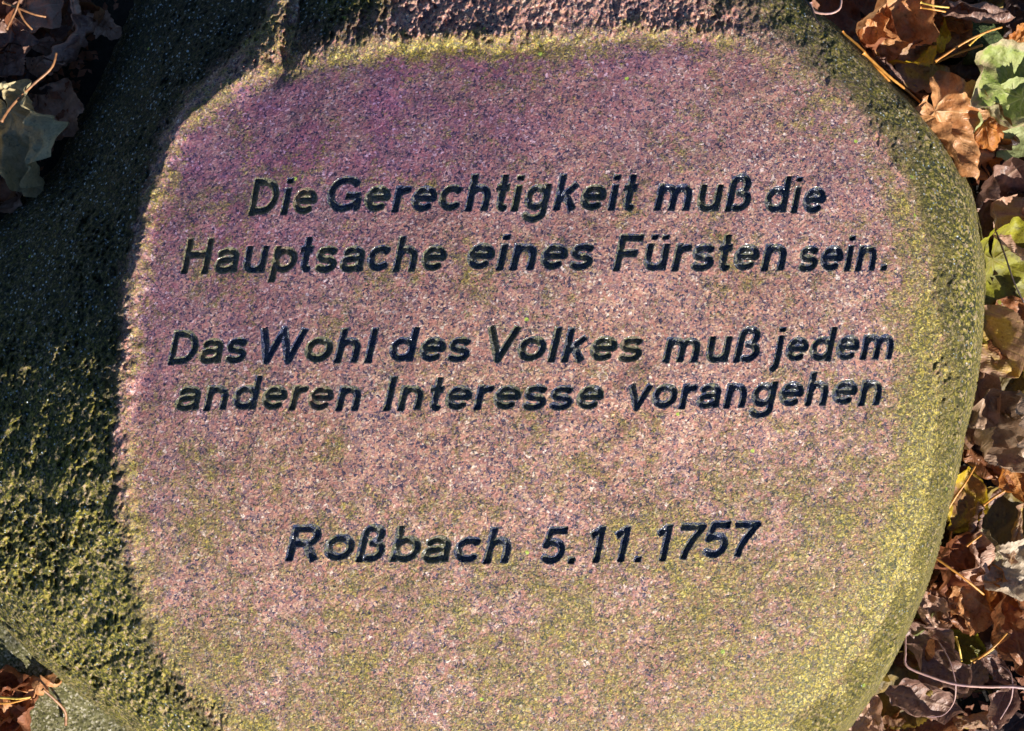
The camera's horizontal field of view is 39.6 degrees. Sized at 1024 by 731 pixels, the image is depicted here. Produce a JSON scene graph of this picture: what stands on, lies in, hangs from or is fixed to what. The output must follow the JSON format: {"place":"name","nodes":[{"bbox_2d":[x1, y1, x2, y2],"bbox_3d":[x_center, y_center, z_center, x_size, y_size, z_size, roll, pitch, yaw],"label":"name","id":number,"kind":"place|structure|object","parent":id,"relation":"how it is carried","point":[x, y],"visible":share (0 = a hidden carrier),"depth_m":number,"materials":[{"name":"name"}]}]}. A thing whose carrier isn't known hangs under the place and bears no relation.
{"place":"outdoors","nodes":[
{"label":"outdoors","id":0,"kind":"place"},
{"bbox_2d":[0,0,1023,730],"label":"ground","id":1,"kind":"structure","parent":0,"point":[47,713],"depth_m":1.47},
{"bbox_2d":[0,178,15,201],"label":"fallen leaf","id":2,"kind":"object","parent":1,"relation":"on","point":[6,193],"visible":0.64,"depth_m":1.49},
{"bbox_2d":[0,191,21,212],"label":"fallen leaf","id":3,"kind":"object","parent":1,"relation":"on","point":[11,205],"visible":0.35,"depth_m":1.50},
{"bbox_2d":[0,665,30,695],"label":"fallen leaf","id":4,"kind":"object","parent":1,"relation":"on","point":[11,677],"visible":1,"depth_m":1.46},
{"bbox_2d":[0,696,30,699],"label":"twig","id":5,"kind":"object","parent":4,"relation":"on","point":[12,698],"visible":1,"depth_m":1.43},
{"bbox_2d":[0,682,38,730],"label":"fallen leaf","id":6,"kind":"object","parent":1,"relation":"on","point":[24,720],"visible":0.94,"depth_m":1.46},
{"bbox_2d":[0,716,20,730],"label":"fallen leaf","id":7,"kind":"object","parent":6,"relation":"on","point":[8,719],"visible":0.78,"depth_m":1.46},
{"bbox_2d":[0,698,29,703],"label":"twig","id":8,"kind":"object","parent":6,"relation":"on","point":[13,701],"visible":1,"depth_m":1.43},
{"bbox_2d":[0,673,61,718],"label":"fallen leaf","id":9,"kind":"object","parent":1,"relation":"on","point":[38,684],"visible":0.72,"depth_m":1.45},
{"bbox_2d":[0,79,68,197],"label":"fallen leaf","id":10,"kind":"object","parent":1,"relation":"on","point":[28,135],"visible":0.91,"depth_m":1.45,"materials":[{"name":"plant"}]},
{"bbox_2d":[0,52,56,122],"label":"twig","id":11,"kind":"object","parent":10,"relation":"on","point":[27,90],"visible":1,"depth_m":1.43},
{"bbox_2d":[41,688,66,725],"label":"twig","id":12,"kind":"object","parent":1,"relation":"on","point":[58,703],"visible":1,"depth_m":1.45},
{"bbox_2d":[32,78,83,140],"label":"fallen leaf","id":13,"kind":"object","parent":1,"relation":"on","point":[72,102],"visible":0.77,"depth_m":1.50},
{"bbox_2d":[0,0,985,730],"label":"memorial stone","id":14,"kind":"object","parent":1,"relation":"on","point":[488,364],"visible":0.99,"depth_m":1.28,"materials":[{"name":"stone"}]},
{"bbox_2d":[5,0,19,29],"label":"twig","id":15,"kind":"object","parent":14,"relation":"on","point":[11,19],"visible":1,"depth_m":1.42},
{"bbox_2d":[17,6,32,29],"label":"twig","id":16,"kind":"object","parent":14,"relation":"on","point":[25,22],"visible":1,"depth_m":1.42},
{"bbox_2d":[804,0,823,28],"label":"twig","id":17,"kind":"object","parent":14,"relation":"on","point":[809,5],"visible":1,"depth_m":1.32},
{"bbox_2d":[810,0,841,14],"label":"twig","id":18,"kind":"object","parent":14,"relation":"on","point":[828,13],"visible":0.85,"depth_m":1.37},
{"bbox_2d":[841,31,891,83],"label":"twig","id":19,"kind":"object","parent":14,"relation":"on","point":[861,49],"visible":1,"depth_m":1.41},
{"bbox_2d":[862,52,919,102],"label":"twig","id":20,"kind":"object","parent":14,"relation":"on","point":[865,54],"visible":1,"depth_m":1.40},
{"bbox_2d":[876,56,927,100],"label":"fallen leaf","id":21,"kind":"object","parent":14,"relation":"on","point":[892,72],"visible":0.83,"depth_m":1.43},
{"bbox_2d":[913,587,933,635],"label":"fallen leaf","id":22,"kind":"object","parent":14,"relation":"on","point":[917,616],"visible":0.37,"depth_m":1.46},
{"bbox_2d":[927,569,939,587],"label":"fallen leaf","id":23,"kind":"object","parent":14,"relation":"on","point":[934,575],"visible":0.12,"depth_m":1.47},
{"bbox_2d":[907,57,979,108],"bbox_3d":[0.449,-0.285,1.458,0.094,0.043,0.060,-10,90,0],"label":"fallen leaf","id":24,"kind":"object","parent":14,"relation":"on","point":[971,71],"visible":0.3,"depth_m":1.47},
{"bbox_2d":[941,520,958,546],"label":"fallen leaf","id":25,"kind":"object","parent":14,"relation":"on","point":[945,539],"visible":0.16,"depth_m":1.47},
{"bbox_2d":[959,486,1023,544],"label":"fallen leaf","id":26,"kind":"object","parent":25,"relation":"on","point":[1000,517],"visible":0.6,"depth_m":1.46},
{"bbox_2d":[968,502,984,533],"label":"fallen leaf","id":27,"kind":"object","parent":26,"relation":"on","point":[973,525],"visible":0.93,"depth_m":1.43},
{"bbox_2d":[988,488,1004,505],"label":"fallen leaf","id":28,"kind":"object","parent":26,"relation":"on","point":[994,493],"visible":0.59,"depth_m":1.46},
{"bbox_2d":[983,539,1023,600],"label":"fallen leaf","id":29,"kind":"object","parent":26,"relation":"on","point":[1013,586],"visible":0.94,"depth_m":1.43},
{"bbox_2d":[977,529,1002,566],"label":"fallen leaf","id":30,"kind":"object","parent":29,"relation":"on","point":[986,533],"visible":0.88,"depth_m":1.44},
{"bbox_2d":[1006,503,1023,564],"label":"fallen leaf","id":31,"kind":"object","parent":26,"relation":"on","point":[1016,532],"visible":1,"depth_m":1.43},
{"bbox_2d":[949,465,975,508],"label":"twig","id":32,"kind":"object","parent":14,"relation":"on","point":[961,488],"visible":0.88,"depth_m":1.40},
{"bbox_2d":[904,635,1023,719],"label":"twig","id":33,"kind":"object","parent":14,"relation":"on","point":[955,683],"visible":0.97,"depth_m":1.40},
{"bbox_2d":[947,466,988,541],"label":"fallen leaf","id":34,"kind":"object","parent":14,"relation":"on","point":[972,493],"visible":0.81,"depth_m":1.44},
{"bbox_2d":[964,361,1001,449],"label":"fallen leaf","id":35,"kind":"object","parent":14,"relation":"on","point":[986,382],"visible":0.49,"depth_m":1.45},
{"bbox_2d":[962,448,1014,490],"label":"fallen leaf","id":36,"kind":"object","parent":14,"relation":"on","point":[984,469],"visible":0.84,"depth_m":1.44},
{"bbox_2d":[998,468,1023,501],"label":"fallen leaf","id":37,"kind":"object","parent":36,"relation":"on","point":[1017,489],"visible":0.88,"depth_m":1.44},
{"bbox_2d":[988,238,997,281],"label":"fallen leaf","id":38,"kind":"object","parent":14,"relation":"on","point":[990,243],"visible":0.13,"depth_m":1.46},
{"bbox_2d":[983,490,1005,505],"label":"twig","id":39,"kind":"object","parent":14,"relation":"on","point":[993,497],"visible":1,"depth_m":1.40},
{"bbox_2d":[974,117,1016,170],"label":"fallen leaf","id":40,"kind":"object","parent":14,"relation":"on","point":[986,136],"visible":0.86,"depth_m":1.42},
{"bbox_2d":[975,157,1023,238],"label":"fallen leaf","id":41,"kind":"object","parent":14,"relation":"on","point":[1004,178],"visible":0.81,"depth_m":1.44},
{"bbox_2d":[977,134,1023,199],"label":"fallen leaf","id":42,"kind":"object","parent":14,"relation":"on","point":[1009,148],"visible":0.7,"depth_m":1.44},
{"bbox_2d":[915,70,1011,180],"bbox_3d":[0.448,-0.237,1.411,0.079,0.070,0.120,-36,90,0],"label":"fallen leaf","id":43,"kind":"object","parent":42,"relation":"on","point":[952,120],"visible":0.9,"depth_m":1.42,"materials":[{"name":"plant"}]},
{"bbox_2d":[974,76,1023,160],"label":"fallen leaf","id":44,"kind":"object","parent":42,"relation":"on","point":[1014,84],"visible":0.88,"depth_m":1.44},
{"bbox_2d":[970,38,1023,128],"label":"fallen leaf","id":45,"kind":"object","parent":44,"relation":"on","point":[1000,62],"visible":1,"depth_m":1.41,"materials":[{"name":"plant"}]},
{"bbox_2d":[977,373,1023,397],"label":"fallen leaf","id":46,"kind":"object","parent":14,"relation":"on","point":[1016,384],"visible":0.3,"depth_m":1.47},
{"bbox_2d":[979,305,1023,377],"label":"fallen leaf","id":47,"kind":"object","parent":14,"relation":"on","point":[1003,329],"visible":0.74,"depth_m":1.43,"materials":[{"name":"plant"}]},
{"bbox_2d":[981,217,1023,343],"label":"fallen leaf","id":48,"kind":"object","parent":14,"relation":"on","point":[1001,285],"visible":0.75,"depth_m":1.45,"materials":[{"name":"plant"}]},
{"bbox_2d":[987,296,1023,369],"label":"fallen leaf","id":49,"kind":"object","parent":48,"relation":"on","point":[1015,304],"visible":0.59,"depth_m":1.45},
{"bbox_2d":[990,194,1023,260],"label":"fallen leaf","id":50,"kind":"object","parent":48,"relation":"on","point":[1004,211],"visible":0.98,"depth_m":1.44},
{"bbox_2d":[994,228,1023,302],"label":"twig","id":51,"kind":"object","parent":50,"relation":"on","point":[1002,248],"visible":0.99,"depth_m":1.41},
{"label":"twig","id":52,"kind":"object","parent":14,"relation":"on","visible":0},
{"bbox_2d":[973,632,1007,663],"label":"twig","id":53,"kind":"object","parent":52,"relation":"on","point":[991,648],"visible":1,"depth_m":1.40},
{"bbox_2d":[0,0,1023,730],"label":"leaf crumbs","id":54,"kind":"object","parent":1,"relation":"on","point":[88,54],"visible":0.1,"depth_m":1.50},
{"bbox_2d":[0,56,45,109],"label":"fallen leaf","id":55,"kind":"object","parent":54,"relation":"on","point":[5,59],"visible":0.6,"depth_m":1.49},
{"bbox_2d":[26,36,61,76],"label":"fallen leaf","id":56,"kind":"object","parent":54,"relation":"on","point":[38,67],"visible":0.58,"depth_m":1.49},
{"bbox_2d":[0,43,54,96],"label":"fallen leaf","id":57,"kind":"object","parent":56,"relation":"on","point":[32,53],"visible":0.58,"depth_m":1.49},
{"bbox_2d":[0,18,38,77],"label":"fallen leaf","id":58,"kind":"object","parent":57,"relation":"on","point":[26,40],"visible":0.98,"depth_m":1.48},
{"bbox_2d":[0,0,17,49],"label":"fallen leaf","id":59,"kind":"object","parent":58,"relation":"on","point":[3,12],"visible":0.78,"depth_m":1.48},
{"bbox_2d":[4,0,83,48],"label":"fallen leaf","id":60,"kind":"object","parent":54,"relation":"on","point":[61,32],"visible":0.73,"depth_m":1.50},
{"bbox_2d":[6,0,63,33],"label":"fallen leaf","id":61,"kind":"object","parent":60,"relation":"on","point":[49,9],"visible":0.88,"depth_m":1.49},
{"bbox_2d":[2,1,45,17],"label":"twig","id":62,"kind":"object","parent":61,"relation":"on","point":[14,6],"visible":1,"depth_m":1.42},
{"bbox_2d":[43,0,104,42],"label":"fallen leaf","id":63,"kind":"object","parent":60,"relation":"on","point":[99,13],"visible":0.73,"depth_m":1.49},
{"bbox_2d":[43,14,97,71],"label":"fallen leaf","id":64,"kind":"object","parent":63,"relation":"on","point":[68,50],"visible":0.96,"depth_m":1.46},
{"bbox_2d":[81,9,121,40],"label":"fallen leaf","id":65,"kind":"object","parent":63,"relation":"on","point":[104,25],"visible":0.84,"depth_m":1.50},
{"bbox_2d":[70,0,80,31],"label":"fallen leaf","id":66,"kind":"object","parent":60,"relation":"on","point":[75,7],"visible":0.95,"depth_m":1.48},
{"bbox_2d":[966,444,982,467],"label":"fallen leaf","id":67,"kind":"object","parent":54,"relation":"on","point":[975,448],"visible":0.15,"depth_m":1.49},
{"bbox_2d":[973,675,1002,693],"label":"fallen leaf","id":68,"kind":"object","parent":54,"relation":"on","point":[990,690],"visible":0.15,"depth_m":1.49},
{"bbox_2d":[848,695,883,730],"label":"fallen leaf","id":69,"kind":"object","parent":1,"relation":"on","point":[872,710],"visible":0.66,"depth_m":1.46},
{"bbox_2d":[873,649,932,729],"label":"fallen leaf","id":70,"kind":"object","parent":69,"relation":"on","point":[895,675],"visible":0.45,"depth_m":1.46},
{"bbox_2d":[893,618,934,667],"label":"fallen leaf","id":71,"kind":"object","parent":70,"relation":"on","point":[911,660],"visible":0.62,"depth_m":1.45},
{"bbox_2d":[903,622,971,693],"bbox_3d":[0.426,0.292,1.430,0.070,0.041,0.070,0,90,0],"label":"fallen leaf","id":72,"kind":"object","parent":71,"relation":"on","point":[938,666],"visible":0.8,"depth_m":1.43,"materials":[{"name":"plant"}]},
{"bbox_2d":[954,636,961,661],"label":"twig","id":73,"kind":"object","parent":72,"relation":"on","point":[958,645],"visible":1,"depth_m":1.41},
{"bbox_2d":[885,678,964,724],"bbox_3d":[0.415,0.337,1.427,0.081,0.024,0.036,21,90,0],"label":"fallen leaf","id":74,"kind":"object","parent":70,"relation":"on","point":[909,696],"visible":0.99,"depth_m":1.43,"materials":[{"name":"plant"}]},
{"bbox_2d":[886,709,963,730],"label":"fallen leaf","id":75,"kind":"object","parent":70,"relation":"on","point":[933,725],"visible":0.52,"depth_m":1.47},
{"bbox_2d":[953,711,992,730],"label":"fallen leaf","id":76,"kind":"object","parent":75,"relation":"on","point":[974,721],"visible":0.94,"depth_m":1.43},
{"bbox_2d":[986,683,1020,730],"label":"fallen leaf","id":77,"kind":"object","parent":76,"relation":"on","point":[999,700],"visible":0.9,"depth_m":1.43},
{"bbox_2d":[937,21,1004,66],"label":"fallen leaf","id":78,"kind":"object","parent":1,"relation":"on","point":[990,38],"visible":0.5,"depth_m":1.46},
{"bbox_2d":[934,0,972,57],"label":"fallen leaf","id":79,"kind":"object","parent":78,"relation":"on","point":[955,40],"visible":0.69,"depth_m":1.45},
{"bbox_2d":[876,17,951,66],"bbox_3d":[0.406,-0.336,1.444,0.074,0.058,0.074,0,90,0],"label":"fallen leaf","id":80,"kind":"object","parent":79,"relation":"on","point":[925,55],"visible":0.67,"depth_m":1.43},
{"bbox_2d":[858,12,908,67],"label":"fallen leaf","id":81,"kind":"object","parent":80,"relation":"on","point":[890,49],"visible":0.75,"depth_m":1.44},
{"bbox_2d":[856,0,939,56],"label":"fallen leaf","id":82,"kind":"object","parent":81,"relation":"on","point":[913,21],"visible":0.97,"depth_m":1.43,"materials":[{"name":"plant"}]},
{"bbox_2d":[920,6,945,12],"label":"twig","id":83,"kind":"object","parent":82,"relation":"on","point":[921,7],"visible":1,"depth_m":1.39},
{"bbox_2d":[920,1,948,7],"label":"twig","id":84,"kind":"object","parent":82,"relation":"on","point":[921,2],"visible":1,"depth_m":1.39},
{"bbox_2d":[935,26,1001,62],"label":"twig","id":85,"kind":"object","parent":80,"relation":"on","point":[958,46],"visible":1,"depth_m":1.39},
{"bbox_2d":[968,30,987,45],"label":"twig","id":86,"kind":"object","parent":85,"relation":"on","point":[974,40],"visible":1,"depth_m":1.39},
{"bbox_2d":[894,39,982,92],"bbox_3d":[0.433,-0.301,1.443,0.092,0.037,0.056,0,90,0],"label":"fallen leaf","id":87,"kind":"object","parent":79,"relation":"on","point":[919,75],"visible":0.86,"depth_m":1.44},
{"bbox_2d":[940,16,972,33],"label":"fallen leaf","id":88,"kind":"object","parent":79,"relation":"on","point":[956,25],"visible":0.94,"depth_m":1.44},
{"bbox_2d":[938,0,1014,23],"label":"fallen leaf","id":89,"kind":"object","parent":79,"relation":"on","point":[983,12],"visible":0.98,"depth_m":1.42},
{"bbox_2d":[1000,0,1023,37],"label":"fallen leaf","id":90,"kind":"object","parent":78,"relation":"on","point":[1015,8],"visible":0.69,"depth_m":1.46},
{"bbox_2d":[1003,23,1023,42],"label":"fallen leaf","id":91,"kind":"object","parent":78,"relation":"on","point":[1017,36],"visible":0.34,"depth_m":1.44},
{"bbox_2d":[961,0,981,3],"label":"fallen leaf","id":92,"kind":"object","parent":1,"relation":"on","point":[976,1],"visible":0.24,"depth_m":1.49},
{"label":"fallen leaf","id":93,"kind":"object","parent":1,"relation":"on","visible":0},
{"bbox_2d":[812,0,896,51],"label":"fallen leaf","id":94,"kind":"object","parent":93,"relation":"on","point":[846,18],"visible":0.41,"depth_m":1.47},
{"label":"fallen leaf","id":95,"kind":"object","parent":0,"visible":0},
{"bbox_2d":[968,623,1011,675],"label":"fallen leaf","id":96,"kind":"object","parent":95,"relation":"on","point":[985,636],"visible":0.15,"depth_m":1.48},
{"bbox_2d":[932,580,951,589],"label":"fallen leaf","id":97,"kind":"object","parent":96,"relation":"on","point":[939,584],"visible":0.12,"depth_m":1.47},
{"bbox_2d":[927,584,968,633],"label":"fallen leaf","id":98,"kind":"object","parent":97,"relation":"on","point":[958,621],"visible":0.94,"depth_m":1.44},
{"bbox_2d":[917,588,951,640],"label":"fallen leaf","id":99,"kind":"object","parent":98,"relation":"on","point":[930,603],"visible":0.8,"depth_m":1.44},
{"bbox_2d":[951,629,986,664],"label":"fallen leaf","id":100,"kind":"object","parent":96,"relation":"on","point":[972,646],"visible":0.5,"depth_m":1.46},
{"bbox_2d":[956,657,988,698],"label":"fallen leaf","id":101,"kind":"object","parent":100,"relation":"on","point":[980,674],"visible":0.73,"depth_m":1.45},
{"bbox_2d":[979,654,1019,689],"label":"fallen leaf","id":102,"kind":"object","parent":100,"relation":"on","point":[999,674],"visible":0.85,"depth_m":1.44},
{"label":"fallen leaf","id":103,"kind":"object","parent":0,"visible":0},
{"bbox_2d":[1000,370,1023,418],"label":"fallen leaf","id":104,"kind":"object","parent":103,"relation":"on","point":[1005,382],"visible":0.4,"depth_m":1.47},
{"bbox_2d":[968,388,1023,472],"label":"fallen leaf","id":105,"kind":"object","parent":104,"relation":"on","point":[1001,442],"visible":0.98,"depth_m":1.43,"materials":[{"name":"plant"}]},
{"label":"fallen leaf","id":106,"kind":"object","parent":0,"visible":0},
{"bbox_2d":[983,564,1018,612],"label":"fallen leaf","id":107,"kind":"object","parent":106,"relation":"on","point":[990,595],"visible":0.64,"depth_m":1.43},
{"bbox_2d":[990,592,1023,675],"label":"fallen leaf","id":108,"kind":"object","parent":107,"relation":"on","point":[1010,645],"visible":0.86,"depth_m":1.43,"materials":[{"name":"plant"}]},
{"bbox_2d":[948,569,1008,635],"bbox_3d":[0.471,0.239,1.436,0.063,0.034,0.069,0,90,0],"label":"fallen leaf","id":109,"kind":"object","parent":108,"relation":"on","point":[972,609],"visible":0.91,"depth_m":1.44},
{"bbox_2d":[934,531,986,595],"bbox_3d":[0.448,0.199,1.423,0.058,0.065,0.065,0,90,0],"label":"fallen leaf","id":110,"kind":"object","parent":109,"relation":"on","point":[956,554],"visible":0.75,"depth_m":1.43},
{"bbox_2d":[937,558,984,594],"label":"twig","id":111,"kind":"object","parent":110,"relation":"on","point":[958,574],"visible":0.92,"depth_m":1.40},
{"bbox_2d":[966,534,981,546],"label":"twig","id":112,"kind":"object","parent":110,"relation":"on","point":[972,541],"visible":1,"depth_m":1.40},
{"bbox_2d":[955,530,994,585],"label":"fallen leaf","id":113,"kind":"object","parent":109,"relation":"on","point":[985,559],"visible":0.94,"depth_m":1.42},
{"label":"fallen leaf","id":114,"kind":"object","parent":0,"visible":0},
{"bbox_2d":[866,715,909,730],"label":"fallen leaf","id":115,"kind":"object","parent":114,"relation":"on","point":[893,722],"visible":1,"depth_m":1.46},
{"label":"fallen leaf","id":116,"kind":"object","parent":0,"visible":0},
{"bbox_2d":[975,712,1023,730],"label":"fallen leaf","id":117,"kind":"object","parent":116,"relation":"on","point":[1016,722],"visible":0.48,"depth_m":1.47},
{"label":"fallen leaf","id":118,"kind":"object","parent":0,"visible":0},
{"bbox_2d":[15,0,26,16],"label":"fallen leaf","id":119,"kind":"object","parent":118,"relation":"on","point":[24,4],"visible":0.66,"depth_m":1.49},
{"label":"fallen leaf","id":120,"kind":"object","parent":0,"visible":0},
{"bbox_2d":[981,0,1004,7],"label":"fallen leaf","id":121,"kind":"object","parent":120,"relation":"on","point":[999,3],"visible":0.14,"depth_m":1.49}
]}

